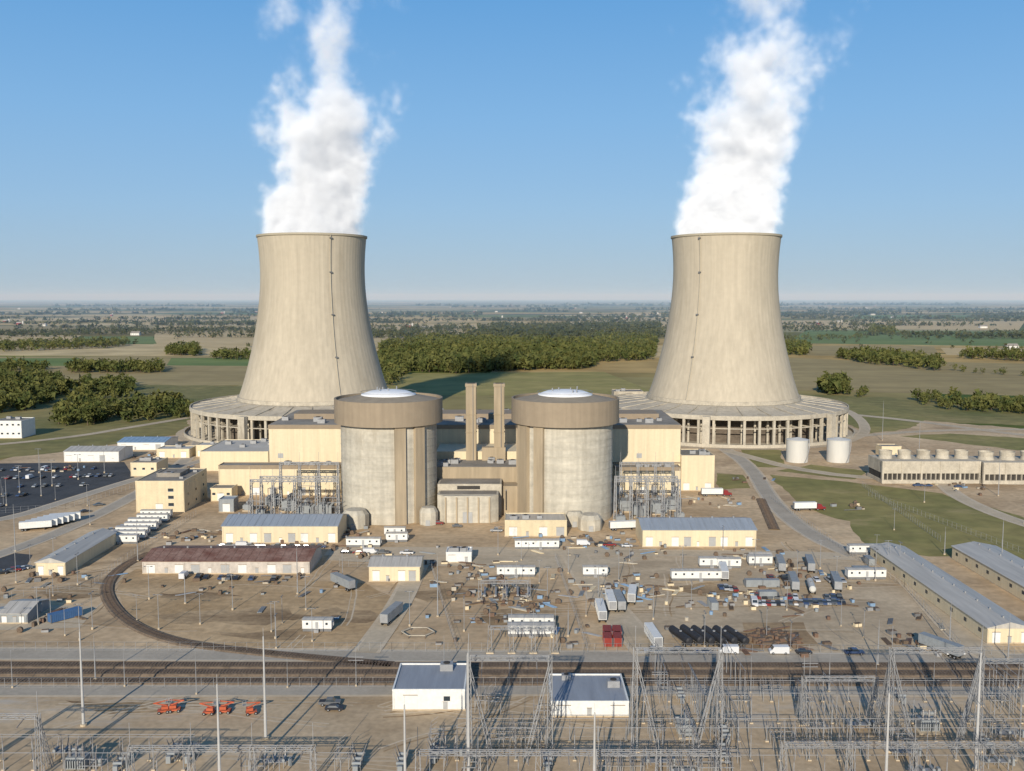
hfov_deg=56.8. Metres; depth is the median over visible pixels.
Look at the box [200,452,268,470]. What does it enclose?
walls
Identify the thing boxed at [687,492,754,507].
material stockpile
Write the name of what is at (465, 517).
bay door
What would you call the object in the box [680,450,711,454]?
roof
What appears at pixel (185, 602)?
utility pole
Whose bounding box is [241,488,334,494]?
doors
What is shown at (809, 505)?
semi truck
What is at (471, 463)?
roof
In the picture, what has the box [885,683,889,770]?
lightning mast
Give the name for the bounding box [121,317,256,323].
farm field
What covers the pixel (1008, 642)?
utility pole
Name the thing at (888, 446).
parapet
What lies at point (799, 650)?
parked car
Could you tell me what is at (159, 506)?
doors
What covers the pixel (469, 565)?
material stockpile
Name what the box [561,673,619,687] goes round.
roof units
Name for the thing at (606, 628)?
shipping container
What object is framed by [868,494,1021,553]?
chain link fence
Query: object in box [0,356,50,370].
hedgerow trees
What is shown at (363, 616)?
dirt stain
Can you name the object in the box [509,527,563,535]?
doors
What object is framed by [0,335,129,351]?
hedgerow trees
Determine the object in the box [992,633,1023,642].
doors
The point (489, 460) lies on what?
roof units
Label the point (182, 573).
panel van
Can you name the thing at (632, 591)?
semi truck
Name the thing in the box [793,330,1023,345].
farm field
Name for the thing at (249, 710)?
boom lift
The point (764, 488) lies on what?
access road
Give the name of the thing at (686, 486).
doors
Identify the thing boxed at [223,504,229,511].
doors
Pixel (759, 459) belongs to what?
access road
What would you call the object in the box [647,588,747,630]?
material stockpile
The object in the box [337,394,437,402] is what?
roof
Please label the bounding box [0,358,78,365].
farm field
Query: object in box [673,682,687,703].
circuit breaker
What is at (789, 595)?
parked car
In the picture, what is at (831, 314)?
distant tree belt
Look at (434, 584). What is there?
material stockpile
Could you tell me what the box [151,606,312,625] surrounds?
dirt stain
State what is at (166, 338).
farm field
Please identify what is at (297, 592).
utility pole
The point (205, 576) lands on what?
parked car
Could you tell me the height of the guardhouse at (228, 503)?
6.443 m
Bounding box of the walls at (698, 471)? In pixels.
[680,456,714,489]
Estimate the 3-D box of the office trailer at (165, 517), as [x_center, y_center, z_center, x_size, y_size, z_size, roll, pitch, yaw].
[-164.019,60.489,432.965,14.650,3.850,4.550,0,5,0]
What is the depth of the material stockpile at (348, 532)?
409.86 m
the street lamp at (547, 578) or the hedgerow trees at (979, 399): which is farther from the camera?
the hedgerow trees at (979, 399)
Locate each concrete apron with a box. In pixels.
[0,603,95,629]
[328,547,651,567]
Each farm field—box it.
[0,326,152,333]
[0,335,80,341]
[0,356,247,384]
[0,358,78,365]
[83,337,156,343]
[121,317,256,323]
[154,325,255,348]
[167,358,248,365]
[371,324,512,340]
[388,372,648,390]
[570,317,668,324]
[782,320,1023,329]
[789,358,1023,395]
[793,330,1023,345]
[806,346,936,355]
[850,315,973,318]
[941,348,1023,354]
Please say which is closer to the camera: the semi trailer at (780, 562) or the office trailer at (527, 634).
the office trailer at (527, 634)
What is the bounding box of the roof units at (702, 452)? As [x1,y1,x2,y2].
[689,449,709,454]
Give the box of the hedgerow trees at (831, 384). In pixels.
[813,370,852,394]
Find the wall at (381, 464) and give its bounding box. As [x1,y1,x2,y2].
[341,424,436,524]
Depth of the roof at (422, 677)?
243.07 m
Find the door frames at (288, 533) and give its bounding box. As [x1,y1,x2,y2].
[226,533,335,533]
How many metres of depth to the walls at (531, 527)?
406.54 m
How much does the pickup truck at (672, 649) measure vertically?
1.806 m
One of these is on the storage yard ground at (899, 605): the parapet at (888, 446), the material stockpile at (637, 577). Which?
the material stockpile at (637, 577)
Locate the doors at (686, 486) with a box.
[683,483,710,489]
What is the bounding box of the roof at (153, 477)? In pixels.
[138,469,202,480]
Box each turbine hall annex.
[218,460,341,494]
[613,463,680,494]
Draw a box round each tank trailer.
[669,625,692,646]
[680,624,703,645]
[691,625,715,646]
[701,625,726,646]
[712,625,737,643]
[723,625,749,646]
[807,578,815,593]
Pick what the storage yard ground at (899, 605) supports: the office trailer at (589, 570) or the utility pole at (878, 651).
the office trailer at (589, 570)
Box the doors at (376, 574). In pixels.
[372,571,415,580]
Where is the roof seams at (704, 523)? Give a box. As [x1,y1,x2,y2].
[643,518,751,529]
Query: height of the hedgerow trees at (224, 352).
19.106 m
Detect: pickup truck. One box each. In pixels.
[0,569,7,573]
[5,566,20,572]
[194,573,203,577]
[224,573,232,579]
[270,575,278,581]
[318,697,340,706]
[375,549,389,553]
[400,549,413,554]
[490,527,501,531]
[603,541,615,546]
[643,646,661,653]
[668,646,687,653]
[723,584,729,590]
[754,592,760,599]
[779,574,787,580]
[802,598,808,605]
[817,598,822,605]
[829,593,836,597]
[829,598,836,605]
[836,593,842,598]
[844,647,864,654]
[912,483,923,486]
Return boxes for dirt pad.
[118,569,399,647]
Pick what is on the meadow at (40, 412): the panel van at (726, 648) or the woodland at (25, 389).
the woodland at (25, 389)
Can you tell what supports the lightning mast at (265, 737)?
on the switchyard ground at (359, 724)
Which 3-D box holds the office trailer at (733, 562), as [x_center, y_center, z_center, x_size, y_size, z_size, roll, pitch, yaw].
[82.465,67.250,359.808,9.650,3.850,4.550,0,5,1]
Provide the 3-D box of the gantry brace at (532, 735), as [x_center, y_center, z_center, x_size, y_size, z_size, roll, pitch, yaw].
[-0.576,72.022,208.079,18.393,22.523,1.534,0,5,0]
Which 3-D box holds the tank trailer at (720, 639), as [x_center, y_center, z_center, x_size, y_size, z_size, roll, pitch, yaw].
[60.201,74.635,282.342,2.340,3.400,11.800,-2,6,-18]
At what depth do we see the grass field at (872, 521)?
444.13 m
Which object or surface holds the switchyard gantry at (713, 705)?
on the switchyard ground at (359, 724)
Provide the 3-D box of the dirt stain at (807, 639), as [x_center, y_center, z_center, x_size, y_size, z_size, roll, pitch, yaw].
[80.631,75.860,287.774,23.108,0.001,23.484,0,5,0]
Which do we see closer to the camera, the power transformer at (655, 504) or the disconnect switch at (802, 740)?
the disconnect switch at (802, 740)
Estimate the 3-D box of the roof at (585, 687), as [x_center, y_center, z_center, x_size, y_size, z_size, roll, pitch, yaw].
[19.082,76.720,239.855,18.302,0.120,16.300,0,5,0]
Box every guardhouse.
[210,484,237,500]
[218,496,238,511]
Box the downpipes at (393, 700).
[393,692,463,708]
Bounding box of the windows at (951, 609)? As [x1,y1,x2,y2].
[874,553,980,631]
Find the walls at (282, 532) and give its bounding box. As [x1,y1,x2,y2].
[222,514,346,541]
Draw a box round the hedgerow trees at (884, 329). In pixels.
[867,323,898,334]
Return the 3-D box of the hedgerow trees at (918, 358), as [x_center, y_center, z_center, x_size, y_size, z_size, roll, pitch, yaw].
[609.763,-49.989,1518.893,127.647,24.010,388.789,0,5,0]
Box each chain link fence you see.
[0,514,195,599]
[1,465,195,512]
[2,642,1023,654]
[4,677,1011,687]
[339,560,456,646]
[555,556,587,651]
[771,499,960,642]
[865,484,940,541]
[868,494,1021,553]
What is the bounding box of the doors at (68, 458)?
[66,456,113,461]
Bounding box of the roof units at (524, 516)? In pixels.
[510,514,541,519]
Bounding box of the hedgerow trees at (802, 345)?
[784,336,811,354]
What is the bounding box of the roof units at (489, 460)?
[441,457,515,465]
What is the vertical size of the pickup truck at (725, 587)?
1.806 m
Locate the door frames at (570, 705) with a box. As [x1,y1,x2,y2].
[556,705,624,705]
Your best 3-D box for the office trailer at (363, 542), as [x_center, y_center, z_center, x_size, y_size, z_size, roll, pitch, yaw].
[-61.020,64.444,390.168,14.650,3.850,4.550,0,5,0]
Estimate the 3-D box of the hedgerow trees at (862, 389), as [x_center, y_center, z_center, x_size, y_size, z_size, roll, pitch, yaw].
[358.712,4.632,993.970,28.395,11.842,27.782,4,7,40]
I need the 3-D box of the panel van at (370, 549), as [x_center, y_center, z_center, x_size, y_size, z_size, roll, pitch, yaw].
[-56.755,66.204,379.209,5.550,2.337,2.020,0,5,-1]
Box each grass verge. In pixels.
[716,473,749,488]
[741,450,783,466]
[778,465,867,478]
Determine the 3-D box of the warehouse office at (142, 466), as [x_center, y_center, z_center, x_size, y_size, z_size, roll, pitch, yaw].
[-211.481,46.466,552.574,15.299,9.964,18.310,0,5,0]
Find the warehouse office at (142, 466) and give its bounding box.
[130,456,167,475]
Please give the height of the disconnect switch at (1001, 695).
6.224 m
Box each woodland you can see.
[0,365,73,412]
[48,388,193,425]
[65,372,137,400]
[377,334,416,384]
[403,331,600,372]
[461,319,662,338]
[592,329,659,361]
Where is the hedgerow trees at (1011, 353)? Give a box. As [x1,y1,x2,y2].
[959,345,1023,360]
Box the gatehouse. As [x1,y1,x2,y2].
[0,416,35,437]
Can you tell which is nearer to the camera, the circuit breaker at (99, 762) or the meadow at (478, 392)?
the circuit breaker at (99, 762)
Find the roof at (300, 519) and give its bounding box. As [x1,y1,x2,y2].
[221,514,343,525]
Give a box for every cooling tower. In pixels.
[184,232,387,441]
[614,232,854,447]
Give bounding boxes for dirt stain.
[37,584,99,599]
[68,701,200,714]
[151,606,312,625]
[159,591,238,600]
[216,629,356,639]
[316,607,378,622]
[415,586,471,601]
[480,608,560,624]
[668,582,745,598]
[743,622,818,648]
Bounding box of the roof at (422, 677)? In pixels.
[394,665,465,688]
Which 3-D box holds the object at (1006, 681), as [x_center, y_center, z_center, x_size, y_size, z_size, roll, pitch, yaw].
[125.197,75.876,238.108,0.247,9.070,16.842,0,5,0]
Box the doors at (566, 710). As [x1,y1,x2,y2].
[557,706,624,715]
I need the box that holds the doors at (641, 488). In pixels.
[617,487,676,493]
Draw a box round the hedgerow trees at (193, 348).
[164,340,202,355]
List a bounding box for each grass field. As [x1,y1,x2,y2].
[0,416,189,457]
[771,475,1023,559]
[842,400,924,432]
[903,433,1023,449]
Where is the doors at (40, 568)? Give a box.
[38,566,62,574]
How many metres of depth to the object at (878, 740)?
218.18 m
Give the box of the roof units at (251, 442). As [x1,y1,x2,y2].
[225,438,268,446]
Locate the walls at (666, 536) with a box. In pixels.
[636,519,755,545]
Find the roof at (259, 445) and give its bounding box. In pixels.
[203,440,268,450]
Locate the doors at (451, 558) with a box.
[448,555,467,561]
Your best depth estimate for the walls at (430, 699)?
235.14 m
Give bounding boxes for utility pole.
[13,509,16,551]
[93,636,96,678]
[136,521,138,560]
[184,574,186,603]
[195,658,196,694]
[296,546,298,593]
[348,646,362,685]
[436,560,438,616]
[567,610,569,636]
[802,652,817,692]
[827,663,830,691]
[877,632,878,664]
[949,600,951,639]
[1006,622,1009,657]
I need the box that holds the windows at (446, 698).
[444,696,449,700]
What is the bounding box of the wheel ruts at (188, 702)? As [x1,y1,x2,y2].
[53,635,643,770]
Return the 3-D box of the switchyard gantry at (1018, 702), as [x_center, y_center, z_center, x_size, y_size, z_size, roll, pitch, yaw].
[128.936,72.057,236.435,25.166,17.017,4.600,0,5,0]
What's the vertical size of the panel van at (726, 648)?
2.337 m
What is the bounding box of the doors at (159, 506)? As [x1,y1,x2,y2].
[156,504,162,508]
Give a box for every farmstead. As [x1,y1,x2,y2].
[130,331,140,334]
[1003,343,1018,347]
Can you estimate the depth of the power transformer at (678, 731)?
220.46 m
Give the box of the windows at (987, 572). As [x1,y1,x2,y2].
[956,553,1023,594]
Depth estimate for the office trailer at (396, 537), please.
397.52 m
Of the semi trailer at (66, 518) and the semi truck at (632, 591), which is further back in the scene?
the semi trailer at (66, 518)
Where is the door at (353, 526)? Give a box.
[351,524,355,529]
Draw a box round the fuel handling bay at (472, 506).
[437,491,498,522]
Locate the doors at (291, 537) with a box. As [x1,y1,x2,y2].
[226,534,334,541]
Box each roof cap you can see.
[361,389,415,396]
[538,389,592,396]
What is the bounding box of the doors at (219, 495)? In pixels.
[217,493,223,500]
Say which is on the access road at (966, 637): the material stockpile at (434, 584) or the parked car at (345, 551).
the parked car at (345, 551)
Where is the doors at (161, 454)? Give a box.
[159,452,185,457]
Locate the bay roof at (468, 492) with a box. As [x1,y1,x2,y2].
[440,490,495,493]
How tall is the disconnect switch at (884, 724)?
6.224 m
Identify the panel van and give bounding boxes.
[25,474,33,478]
[178,570,188,578]
[235,541,247,544]
[363,547,377,553]
[576,539,589,545]
[720,644,738,654]
[750,595,757,606]
[768,645,789,654]
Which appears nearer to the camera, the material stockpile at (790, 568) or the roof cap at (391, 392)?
the material stockpile at (790, 568)
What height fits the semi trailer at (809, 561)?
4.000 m
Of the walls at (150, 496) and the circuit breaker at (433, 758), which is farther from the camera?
the walls at (150, 496)
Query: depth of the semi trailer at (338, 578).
333.19 m
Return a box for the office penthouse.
[156,468,189,476]
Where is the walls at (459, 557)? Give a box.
[446,553,471,561]
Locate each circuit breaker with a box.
[52,736,78,758]
[70,745,102,767]
[110,743,132,770]
[163,735,183,763]
[183,734,202,763]
[260,746,291,768]
[349,743,366,770]
[393,744,409,770]
[426,735,441,763]
[434,736,461,754]
[540,743,554,770]
[644,745,674,768]
[668,754,698,770]
[670,708,683,734]
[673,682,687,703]
[714,734,733,763]
[717,717,733,743]
[846,709,874,730]
[890,681,908,703]
[890,736,921,758]
[907,754,940,770]
[973,725,997,753]
[984,745,1014,768]
[994,719,1023,739]
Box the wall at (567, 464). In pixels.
[530,425,612,520]
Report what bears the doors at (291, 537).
attached to the walls at (282, 532)
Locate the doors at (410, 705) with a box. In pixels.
[403,696,447,708]
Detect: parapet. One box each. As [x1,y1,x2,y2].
[135,468,206,484]
[199,439,268,451]
[334,392,442,427]
[392,663,465,690]
[446,547,471,552]
[505,513,566,520]
[511,392,618,427]
[549,673,628,702]
[611,389,642,391]
[680,449,714,455]
[876,444,901,446]
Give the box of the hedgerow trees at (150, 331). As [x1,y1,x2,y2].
[0,326,253,334]
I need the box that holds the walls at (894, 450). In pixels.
[876,445,900,454]
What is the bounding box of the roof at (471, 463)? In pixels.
[437,460,515,483]
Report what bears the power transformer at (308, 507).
on the plant yard ground at (206, 515)
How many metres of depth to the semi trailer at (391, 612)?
298.29 m
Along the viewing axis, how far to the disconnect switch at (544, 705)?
228.06 m
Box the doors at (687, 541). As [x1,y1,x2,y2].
[646,537,752,545]
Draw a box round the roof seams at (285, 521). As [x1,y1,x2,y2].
[225,514,338,525]
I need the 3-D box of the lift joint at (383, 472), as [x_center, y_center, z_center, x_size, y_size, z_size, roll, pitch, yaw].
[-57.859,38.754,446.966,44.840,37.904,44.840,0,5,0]
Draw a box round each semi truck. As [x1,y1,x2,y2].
[594,598,606,621]
[609,520,635,530]
[628,584,636,604]
[701,488,731,495]
[793,501,825,510]
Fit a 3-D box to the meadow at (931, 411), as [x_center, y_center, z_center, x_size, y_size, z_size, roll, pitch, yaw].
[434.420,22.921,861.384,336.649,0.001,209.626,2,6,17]
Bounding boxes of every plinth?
[222,531,345,542]
[392,705,465,709]
[482,446,505,460]
[504,535,566,536]
[548,689,628,716]
[635,533,756,546]
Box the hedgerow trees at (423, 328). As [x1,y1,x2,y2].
[371,324,456,336]
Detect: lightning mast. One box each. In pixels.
[79,625,86,726]
[216,684,220,770]
[262,636,268,739]
[404,705,406,770]
[467,652,469,770]
[593,712,595,770]
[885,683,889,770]
[972,643,981,770]
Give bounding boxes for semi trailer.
[0,602,41,611]
[19,519,51,530]
[25,518,57,529]
[31,516,63,525]
[37,515,69,522]
[43,513,74,520]
[49,511,80,518]
[330,572,354,591]
[380,601,402,625]
[605,589,616,611]
[613,589,625,611]
[644,622,662,646]
[719,561,728,580]
[775,554,785,572]
[788,571,799,591]
[805,554,814,572]
[830,571,841,591]
[918,632,963,658]
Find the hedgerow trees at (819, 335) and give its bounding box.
[784,332,868,339]
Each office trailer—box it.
[112,529,147,539]
[115,525,150,534]
[116,533,139,544]
[124,521,158,530]
[128,517,161,525]
[136,513,169,521]
[140,509,172,517]
[301,616,333,632]
[346,536,381,547]
[384,526,406,535]
[385,531,408,542]
[496,565,535,577]
[507,621,555,637]
[508,614,554,622]
[514,538,559,549]
[582,565,608,577]
[670,568,720,581]
[698,556,722,567]
[716,557,741,568]
[747,554,772,565]
[844,567,886,579]
[846,543,879,554]
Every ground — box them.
[0,300,1023,459]
[0,417,1023,678]
[0,696,1023,770]
[604,556,1017,652]
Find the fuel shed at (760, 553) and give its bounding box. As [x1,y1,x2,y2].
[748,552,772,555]
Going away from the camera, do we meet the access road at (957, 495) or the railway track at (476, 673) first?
the railway track at (476, 673)
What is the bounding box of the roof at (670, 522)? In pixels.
[635,517,756,529]
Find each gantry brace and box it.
[469,662,550,762]
[634,655,721,752]
[891,655,983,753]
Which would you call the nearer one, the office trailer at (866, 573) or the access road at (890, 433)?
the office trailer at (866, 573)
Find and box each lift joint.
[341,427,436,517]
[529,429,612,514]
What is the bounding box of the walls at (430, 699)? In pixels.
[392,688,465,708]
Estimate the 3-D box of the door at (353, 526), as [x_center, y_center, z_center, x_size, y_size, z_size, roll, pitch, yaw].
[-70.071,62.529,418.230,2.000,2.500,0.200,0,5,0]
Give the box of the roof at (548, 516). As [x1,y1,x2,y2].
[506,514,565,519]
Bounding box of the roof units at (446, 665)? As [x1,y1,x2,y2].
[440,661,452,670]
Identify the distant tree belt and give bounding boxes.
[0,301,1023,349]
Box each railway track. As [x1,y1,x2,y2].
[0,661,1023,669]
[0,668,1023,677]
[0,677,1023,686]
[99,552,393,665]
[756,498,779,529]
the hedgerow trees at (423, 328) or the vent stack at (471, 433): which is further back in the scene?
the hedgerow trees at (423, 328)
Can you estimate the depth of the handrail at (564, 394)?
435.40 m
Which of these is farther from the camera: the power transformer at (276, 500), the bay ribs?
the power transformer at (276, 500)
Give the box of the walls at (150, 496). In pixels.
[135,472,206,511]
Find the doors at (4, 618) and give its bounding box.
[1,616,23,622]
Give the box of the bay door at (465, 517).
[463,512,471,522]
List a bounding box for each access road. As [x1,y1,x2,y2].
[0,417,189,444]
[0,440,200,557]
[0,459,199,520]
[0,647,1023,661]
[0,684,1023,696]
[325,549,1012,660]
[352,565,428,652]
[561,554,670,655]
[718,449,864,556]
[719,450,1023,484]
[724,410,870,448]
[855,414,1023,435]
[860,429,1023,436]
[936,483,1023,526]
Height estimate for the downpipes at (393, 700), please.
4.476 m
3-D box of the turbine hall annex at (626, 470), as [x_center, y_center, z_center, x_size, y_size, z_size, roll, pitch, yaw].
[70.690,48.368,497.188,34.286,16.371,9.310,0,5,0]
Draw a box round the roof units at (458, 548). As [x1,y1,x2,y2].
[449,546,467,551]
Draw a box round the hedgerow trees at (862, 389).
[842,384,868,396]
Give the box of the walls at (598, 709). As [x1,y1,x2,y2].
[549,688,628,715]
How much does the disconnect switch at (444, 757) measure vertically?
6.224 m
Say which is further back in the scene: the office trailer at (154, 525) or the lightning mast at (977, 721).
the office trailer at (154, 525)
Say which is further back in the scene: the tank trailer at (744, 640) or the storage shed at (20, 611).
the storage shed at (20, 611)
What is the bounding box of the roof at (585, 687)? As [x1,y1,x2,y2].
[550,675,626,699]
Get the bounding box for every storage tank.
[786,437,809,462]
[826,437,850,462]
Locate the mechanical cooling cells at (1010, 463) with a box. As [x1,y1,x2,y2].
[968,450,1023,483]
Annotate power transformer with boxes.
[62,743,94,770]
[242,498,253,511]
[256,503,266,513]
[264,489,282,507]
[281,493,299,511]
[298,497,314,513]
[316,496,334,513]
[615,508,625,520]
[617,493,633,511]
[633,497,647,517]
[649,495,666,514]
[665,491,679,510]
[674,508,684,516]
[675,706,695,739]
[912,707,942,734]
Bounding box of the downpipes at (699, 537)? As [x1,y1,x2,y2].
[643,531,755,545]
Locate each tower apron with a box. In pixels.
[176,428,190,442]
[680,428,858,449]
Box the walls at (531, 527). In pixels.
[505,521,566,535]
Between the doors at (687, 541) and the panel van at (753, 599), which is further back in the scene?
the doors at (687, 541)
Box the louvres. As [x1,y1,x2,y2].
[457,486,479,488]
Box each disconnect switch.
[77,748,108,770]
[240,750,268,770]
[334,735,352,768]
[427,718,445,748]
[429,735,446,770]
[462,744,479,770]
[474,692,495,707]
[487,683,502,714]
[488,716,504,752]
[498,725,521,737]
[511,716,533,730]
[513,725,536,750]
[533,695,555,722]
[597,750,618,770]
[607,739,632,769]
[608,748,634,767]
[618,748,644,770]
[646,709,665,738]
[655,672,672,702]
[655,748,681,770]
[675,752,702,770]
[678,716,697,748]
[685,676,707,696]
[693,743,714,770]
[712,743,733,770]
[714,739,741,769]
[724,704,748,731]
[727,689,751,712]
[760,676,783,701]
[769,722,796,750]
[790,730,818,759]
[793,683,813,714]
[802,713,829,741]
[838,730,866,759]
[876,710,899,736]
[893,717,916,747]
[899,704,926,731]
[959,704,988,726]
[984,686,1012,712]
[989,708,1015,742]
[1005,739,1023,769]
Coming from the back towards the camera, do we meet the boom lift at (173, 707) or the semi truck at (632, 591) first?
the semi truck at (632, 591)
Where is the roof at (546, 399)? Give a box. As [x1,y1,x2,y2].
[515,394,614,402]
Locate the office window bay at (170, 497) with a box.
[168,489,173,505]
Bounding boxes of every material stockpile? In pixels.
[1,570,127,602]
[16,607,86,632]
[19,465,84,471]
[122,572,301,595]
[132,452,156,458]
[147,528,221,544]
[257,570,389,618]
[267,540,326,544]
[324,525,369,544]
[331,544,438,558]
[424,560,519,582]
[425,603,507,644]
[429,580,502,600]
[449,567,561,592]
[465,585,549,613]
[491,593,560,622]
[513,531,666,557]
[520,578,603,601]
[550,624,601,648]
[563,537,666,563]
[588,578,664,601]
[601,572,704,599]
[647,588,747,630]
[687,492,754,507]
[688,589,782,614]
[714,547,784,559]
[716,582,874,615]
[727,629,838,657]
[732,476,774,482]
[743,626,817,643]
[747,559,860,589]
[782,601,945,645]
[830,500,864,509]
[893,633,941,656]
[932,482,986,495]
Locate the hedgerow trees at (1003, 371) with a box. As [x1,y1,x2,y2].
[952,363,1023,375]
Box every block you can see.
[437,444,515,458]
[437,459,515,493]
[438,478,501,516]
[502,482,516,514]
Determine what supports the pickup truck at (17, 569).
on the plant yard ground at (206, 515)
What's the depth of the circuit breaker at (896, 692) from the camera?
239.53 m
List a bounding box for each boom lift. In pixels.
[153,697,171,714]
[165,697,183,712]
[199,701,216,715]
[218,698,233,713]
[242,700,260,715]
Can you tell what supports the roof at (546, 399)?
on the parapet at (565, 415)
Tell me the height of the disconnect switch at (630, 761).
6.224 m
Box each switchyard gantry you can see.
[0,691,53,770]
[127,723,316,770]
[249,469,339,513]
[259,466,339,510]
[279,452,340,503]
[415,727,721,770]
[465,633,554,762]
[477,566,531,600]
[486,609,558,653]
[612,469,680,520]
[613,466,677,510]
[619,456,673,502]
[628,626,722,752]
[780,719,1023,770]
[795,656,878,726]
[872,629,984,752]
[972,639,1023,706]
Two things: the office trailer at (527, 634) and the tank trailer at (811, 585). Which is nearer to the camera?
the office trailer at (527, 634)
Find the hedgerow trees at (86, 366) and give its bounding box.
[64,357,164,372]
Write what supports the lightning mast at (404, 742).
on the switchyard ground at (359, 724)
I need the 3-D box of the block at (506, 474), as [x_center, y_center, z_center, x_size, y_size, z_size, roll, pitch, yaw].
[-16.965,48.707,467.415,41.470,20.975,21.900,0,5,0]
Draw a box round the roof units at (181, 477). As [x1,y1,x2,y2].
[164,470,197,478]
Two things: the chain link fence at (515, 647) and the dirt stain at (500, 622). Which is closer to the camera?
the chain link fence at (515, 647)
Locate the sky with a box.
[0,0,1023,299]
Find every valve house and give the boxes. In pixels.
[342,507,368,529]
[419,505,437,525]
[566,510,581,526]
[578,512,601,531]
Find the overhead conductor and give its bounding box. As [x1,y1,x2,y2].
[475,624,1023,770]
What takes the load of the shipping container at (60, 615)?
on the concrete apron at (73, 622)
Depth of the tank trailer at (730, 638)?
280.24 m
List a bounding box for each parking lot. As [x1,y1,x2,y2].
[0,462,133,516]
[0,553,31,568]
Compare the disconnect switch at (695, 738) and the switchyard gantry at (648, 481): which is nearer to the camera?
the disconnect switch at (695, 738)
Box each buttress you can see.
[394,426,424,525]
[516,424,543,512]
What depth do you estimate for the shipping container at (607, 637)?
278.14 m
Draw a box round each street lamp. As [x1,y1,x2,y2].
[31,587,40,624]
[88,591,93,629]
[153,594,161,629]
[301,576,309,609]
[405,591,413,626]
[543,567,550,595]
[565,546,571,573]
[594,566,602,597]
[652,585,654,619]
[690,581,691,608]
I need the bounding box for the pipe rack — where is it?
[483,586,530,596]
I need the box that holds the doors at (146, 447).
[121,445,160,449]
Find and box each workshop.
[34,528,116,575]
[368,554,424,581]
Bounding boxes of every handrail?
[361,389,414,394]
[537,389,592,394]
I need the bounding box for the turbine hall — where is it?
[268,408,680,488]
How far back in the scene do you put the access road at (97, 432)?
720.48 m
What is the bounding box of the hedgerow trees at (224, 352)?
[209,346,250,359]
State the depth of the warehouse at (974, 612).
310.56 m
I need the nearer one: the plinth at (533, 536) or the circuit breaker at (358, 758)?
the circuit breaker at (358, 758)
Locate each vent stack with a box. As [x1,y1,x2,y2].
[465,383,476,459]
[493,383,504,446]
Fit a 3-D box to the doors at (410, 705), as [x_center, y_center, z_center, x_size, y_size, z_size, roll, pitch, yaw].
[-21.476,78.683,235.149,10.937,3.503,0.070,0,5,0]
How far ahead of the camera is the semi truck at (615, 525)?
416.96 m
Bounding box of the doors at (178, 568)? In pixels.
[146,565,303,572]
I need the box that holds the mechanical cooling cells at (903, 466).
[867,449,980,483]
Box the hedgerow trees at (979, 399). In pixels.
[910,386,1023,413]
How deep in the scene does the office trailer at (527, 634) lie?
286.32 m
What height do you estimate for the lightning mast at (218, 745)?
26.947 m
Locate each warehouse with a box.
[141,545,322,573]
[869,542,1023,643]
[951,541,1023,600]
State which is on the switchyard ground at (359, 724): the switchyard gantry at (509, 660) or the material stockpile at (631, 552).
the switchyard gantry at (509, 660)
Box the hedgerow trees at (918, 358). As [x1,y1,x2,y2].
[836,345,946,370]
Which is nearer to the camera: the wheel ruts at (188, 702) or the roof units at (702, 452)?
the wheel ruts at (188, 702)
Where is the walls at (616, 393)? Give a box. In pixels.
[612,391,642,394]
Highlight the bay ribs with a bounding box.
[445,497,489,522]
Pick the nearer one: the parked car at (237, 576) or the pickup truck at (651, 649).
the pickup truck at (651, 649)
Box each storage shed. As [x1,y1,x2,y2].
[0,599,49,622]
[63,445,132,461]
[117,436,177,449]
[156,443,195,457]
[196,441,217,456]
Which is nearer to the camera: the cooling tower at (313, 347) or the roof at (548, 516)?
the roof at (548, 516)
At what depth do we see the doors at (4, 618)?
298.04 m
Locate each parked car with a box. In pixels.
[202,574,210,578]
[232,574,240,579]
[248,575,255,580]
[325,703,343,711]
[340,549,351,553]
[452,523,461,526]
[621,543,632,546]
[695,648,711,653]
[717,584,723,589]
[732,586,738,591]
[785,593,792,599]
[788,599,794,605]
[795,648,812,654]
[812,576,820,581]
[823,594,829,598]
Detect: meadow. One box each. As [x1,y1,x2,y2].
[0,384,241,422]
[407,390,611,395]
[799,394,1023,425]
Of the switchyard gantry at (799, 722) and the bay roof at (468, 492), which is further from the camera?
the bay roof at (468, 492)
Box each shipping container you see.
[47,606,82,623]
[602,625,611,633]
[602,631,612,646]
[612,625,621,634]
[612,631,621,646]
[707,597,718,610]
[744,578,762,586]
[757,589,777,599]
[761,578,779,587]
[851,565,868,566]
[863,555,875,565]
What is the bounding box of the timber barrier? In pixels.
[401,627,434,638]
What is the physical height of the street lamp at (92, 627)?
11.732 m
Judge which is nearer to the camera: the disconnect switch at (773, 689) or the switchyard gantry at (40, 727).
the switchyard gantry at (40, 727)
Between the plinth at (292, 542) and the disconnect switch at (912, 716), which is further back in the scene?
the plinth at (292, 542)
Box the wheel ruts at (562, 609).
[2,542,900,632]

